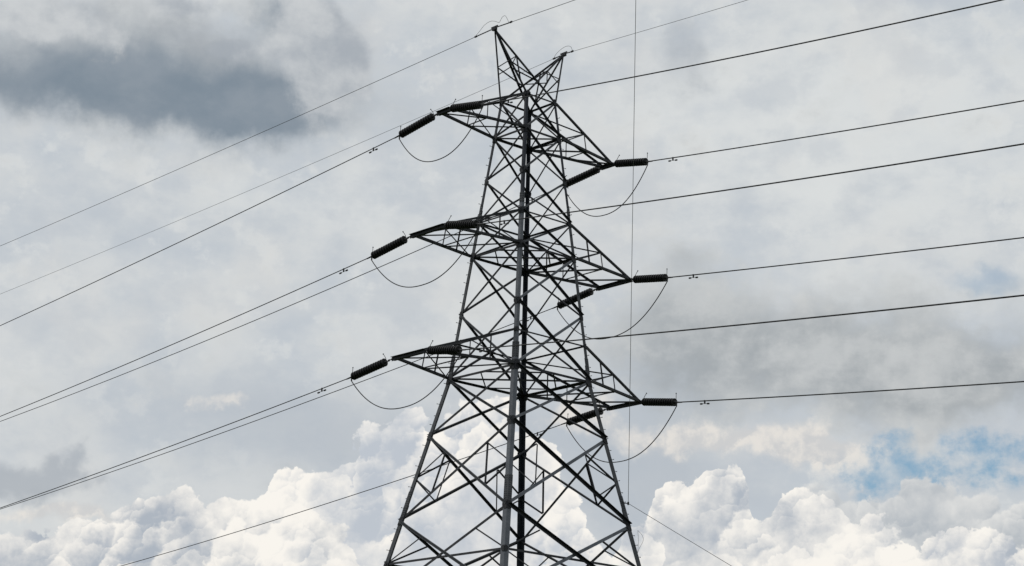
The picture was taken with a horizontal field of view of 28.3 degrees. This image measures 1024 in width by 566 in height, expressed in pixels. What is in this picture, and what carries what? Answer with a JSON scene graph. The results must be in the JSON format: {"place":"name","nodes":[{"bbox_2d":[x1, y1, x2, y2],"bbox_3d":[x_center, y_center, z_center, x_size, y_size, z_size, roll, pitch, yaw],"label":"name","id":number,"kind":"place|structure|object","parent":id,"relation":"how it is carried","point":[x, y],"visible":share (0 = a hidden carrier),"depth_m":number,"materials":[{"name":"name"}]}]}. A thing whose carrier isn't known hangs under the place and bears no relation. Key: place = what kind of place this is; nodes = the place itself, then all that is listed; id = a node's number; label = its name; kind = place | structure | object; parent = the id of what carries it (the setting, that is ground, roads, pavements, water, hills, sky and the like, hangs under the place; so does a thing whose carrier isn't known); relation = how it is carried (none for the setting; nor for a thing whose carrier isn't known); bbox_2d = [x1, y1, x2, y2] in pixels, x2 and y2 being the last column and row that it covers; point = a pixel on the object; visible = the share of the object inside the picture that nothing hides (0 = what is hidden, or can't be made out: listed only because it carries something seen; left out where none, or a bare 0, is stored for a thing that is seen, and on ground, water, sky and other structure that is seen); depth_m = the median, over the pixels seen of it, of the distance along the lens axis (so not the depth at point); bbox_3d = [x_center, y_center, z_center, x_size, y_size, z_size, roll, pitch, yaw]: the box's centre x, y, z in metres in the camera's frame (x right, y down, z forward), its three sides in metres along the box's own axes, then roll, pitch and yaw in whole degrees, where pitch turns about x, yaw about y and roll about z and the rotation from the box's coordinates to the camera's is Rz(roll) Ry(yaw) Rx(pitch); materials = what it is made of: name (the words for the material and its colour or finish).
{"place":"outdoors","nodes":[
{"label":"outdoors","id":0,"kind":"place"},
{"bbox_2d":[0,0,1023,565],"label":"sky","id":1,"kind":"structure","parent":0,"point":[101,100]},
{"bbox_2d":[628,4,635,501],"bbox_3d":[2.053,-4.656,33.616,0.019,0.808,91.808,1,-16,3],"label":"overhead cable","id":2,"kind":"object","parent":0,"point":[632,237],"visible":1,"depth_m":45.59,"materials":[{"name":"grey metal"}]},
{"label":"ground","id":3,"kind":"structure","parent":0,"visible":0},
{"bbox_2d":[383,25,641,565],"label":"transmission tower","id":4,"kind":"structure","parent":3,"relation":"on","point":[514,364],"depth_m":79.65,"materials":[{"name":"metal"}]},
{"bbox_2d":[1,29,491,245],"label":"earth wire","id":5,"kind":"object","parent":4,"relation":"attached to","point":[273,127],"visible":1,"depth_m":92.45,"materials":[{"name":"metal"}]},
{"bbox_2d":[1,55,560,293],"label":"earth wire","id":6,"kind":"object","parent":4,"relation":"attached to","point":[305,166],"visible":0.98,"depth_m":96.85,"materials":[{"name":"grey metal"}]},
{"bbox_2d":[346,353,392,380],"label":"insulator string","id":7,"kind":"object","parent":4,"relation":"attached to","point":[370,368],"visible":1,"depth_m":77.22,"materials":[{"name":"ceramic"}]},
{"bbox_2d":[0,379,345,507],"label":"conductor","id":8,"kind":"object","parent":7,"relation":"attached to","point":[321,389],"visible":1,"depth_m":85.94,"materials":[{"name":"metal"}]},
{"bbox_2d":[351,353,460,408],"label":"jumper cable","id":9,"kind":"object","parent":7,"relation":"hanging from","point":[417,401],"visible":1,"depth_m":74.39,"materials":[{"name":"metal"}]},
{"bbox_2d":[366,231,410,259],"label":"insulator string","id":10,"kind":"object","parent":4,"relation":"attached to","point":[389,247],"visible":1,"depth_m":78.96,"materials":[{"name":"ceramic"}]},
{"bbox_2d":[0,259,365,416],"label":"conductor","id":11,"kind":"object","parent":10,"relation":"attached to","point":[343,269],"visible":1,"depth_m":88.32,"materials":[{"name":"metal"}]},
{"bbox_2d":[371,227,478,287],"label":"jumper cable","id":12,"kind":"object","parent":10,"relation":"hanging from","point":[437,277],"visible":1,"depth_m":76.27,"materials":[{"name":"metal"}]},
{"bbox_2d":[394,109,437,138],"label":"insulator string","id":13,"kind":"object","parent":4,"relation":"attached to","point":[416,125],"visible":1,"depth_m":80.21,"materials":[{"name":"ceramic"}]},
{"bbox_2d":[0,138,393,325],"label":"conductor","id":14,"kind":"object","parent":13,"relation":"attached to","point":[211,226],"visible":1,"depth_m":90.26,"materials":[{"name":"metal"}]},
{"bbox_2d":[399,108,482,161],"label":"jumper cable","id":15,"kind":"object","parent":13,"relation":"hanging from","point":[450,152],"visible":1,"depth_m":78.18,"materials":[{"name":"metal"}]},
{"bbox_2d":[424,340,464,354],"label":"insulator string","id":16,"kind":"object","parent":4,"relation":"attached to","point":[437,350],"visible":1,"depth_m":73.72,"materials":[{"name":"ceramic"}]},
{"bbox_2d":[465,294,1023,351],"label":"conductor","id":17,"kind":"object","parent":16,"relation":"attached to","point":[483,348],"visible":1,"depth_m":59.69,"materials":[{"name":"metal"}]},
{"bbox_2d":[444,214,482,228],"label":"insulator string","id":18,"kind":"object","parent":4,"relation":"attached to","point":[467,224],"visible":1,"depth_m":75.42,"materials":[{"name":"ceramic"}]},
{"bbox_2d":[482,143,1023,224],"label":"conductor","id":19,"kind":"object","parent":18,"relation":"attached to","point":[503,221],"visible":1,"depth_m":61.47,"materials":[{"name":"metal"}]},
{"bbox_2d":[449,95,486,111],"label":"insulator string","id":20,"kind":"object","parent":4,"relation":"attached to","point":[466,106],"visible":1,"depth_m":77.68,"materials":[{"name":"ceramic"}]},
{"bbox_2d":[486,0,1002,103],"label":"conductor","id":21,"kind":"object","parent":20,"relation":"attached to","point":[754,52],"visible":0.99,"depth_m":63.87,"materials":[{"name":"metal"}]},
{"bbox_2d":[497,0,573,26],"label":"earth wire","id":22,"kind":"object","parent":4,"relation":"attached to","point":[529,15],"visible":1,"depth_m":79.98,"materials":[{"name":"metal"}]},
{"bbox_2d":[552,287,596,309],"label":"insulator string","id":23,"kind":"object","parent":4,"relation":"attached to","point":[584,293],"visible":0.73,"depth_m":85.19,"materials":[{"name":"ceramic"}]},
{"bbox_2d":[1,308,551,508],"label":"conductor","id":24,"kind":"object","parent":23,"relation":"attached to","point":[530,317],"visible":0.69,"depth_m":101.50,"materials":[{"name":"metal"}]},
{"bbox_2d":[557,281,667,339],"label":"jumper cable","id":25,"kind":"object","parent":23,"relation":"hanging from","point":[629,328],"visible":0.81,"depth_m":82.16,"materials":[{"name":"metal"}]},
{"bbox_2d":[561,167,599,188],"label":"insulator string","id":26,"kind":"object","parent":4,"relation":"attached to","point":[586,174],"visible":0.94,"depth_m":85.64,"materials":[{"name":"ceramic"}]},
{"bbox_2d":[0,194,543,421],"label":"conductor","id":27,"kind":"object","parent":26,"relation":"attached to","point":[531,200],"visible":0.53,"depth_m":102.33,"materials":[{"name":"metal"}]},
{"bbox_2d":[567,164,647,216],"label":"jumper cable","id":28,"kind":"object","parent":26,"relation":"hanging from","point":[618,207],"visible":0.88,"depth_m":83.45,"materials":[{"name":"metal"}]},
{"bbox_2d":[561,403,607,425],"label":"insulator string","id":29,"kind":"object","parent":4,"relation":"attached to","point":[586,415],"visible":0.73,"depth_m":84.25,"materials":[{"name":"ceramic"}]},
{"bbox_2d":[122,424,560,565],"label":"conductor","id":30,"kind":"object","parent":29,"relation":"attached to","point":[332,501],"visible":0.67,"depth_m":96.85,"materials":[{"name":"metal"}]},
{"bbox_2d":[566,405,676,462],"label":"jumper cable","id":31,"kind":"object","parent":29,"relation":"hanging from","point":[634,456],"visible":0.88,"depth_m":81.47,"materials":[{"name":"metal"}]},
{"bbox_2d":[612,152,652,166],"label":"insulator string","id":32,"kind":"object","parent":4,"relation":"attached to","point":[629,162],"visible":0.97,"depth_m":83.26,"materials":[{"name":"ceramic"}]},
{"bbox_2d":[651,100,1023,161],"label":"conductor","id":33,"kind":"object","parent":32,"relation":"attached to","point":[672,158],"visible":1,"depth_m":73.22,"materials":[{"name":"metal"}]},
{"bbox_2d":[630,270,671,282],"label":"insulator string","id":34,"kind":"object","parent":4,"relation":"attached to","point":[650,278],"visible":1,"depth_m":81.76,"materials":[{"name":"ceramic"}]},
{"bbox_2d":[672,237,1023,278],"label":"conductor","id":35,"kind":"object","parent":34,"relation":"attached to","point":[849,257],"visible":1,"depth_m":72.43,"materials":[{"name":"metal"}]},
{"bbox_2d":[566,0,746,53],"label":"earth wire","id":36,"kind":"object","parent":4,"relation":"attached to","point":[651,28],"visible":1,"depth_m":79.64,"materials":[{"name":"grey metal"}]},
{"bbox_2d":[640,393,681,405],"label":"insulator string","id":37,"kind":"object","parent":4,"relation":"attached to","point":[659,401],"visible":1,"depth_m":80.92,"materials":[{"name":"ceramic"}]},
{"bbox_2d":[681,381,1023,404],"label":"conductor","id":38,"kind":"object","parent":37,"relation":"attached to","point":[704,401],"visible":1,"depth_m":72.05,"materials":[{"name":"metal"}]},
{"bbox_2d":[631,505,730,565],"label":"stay wire","id":39,"kind":"object","parent":4,"relation":"attached to","point":[682,536],"visible":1,"depth_m":77.22,"materials":[{"name":"grey metal"}]}
]}

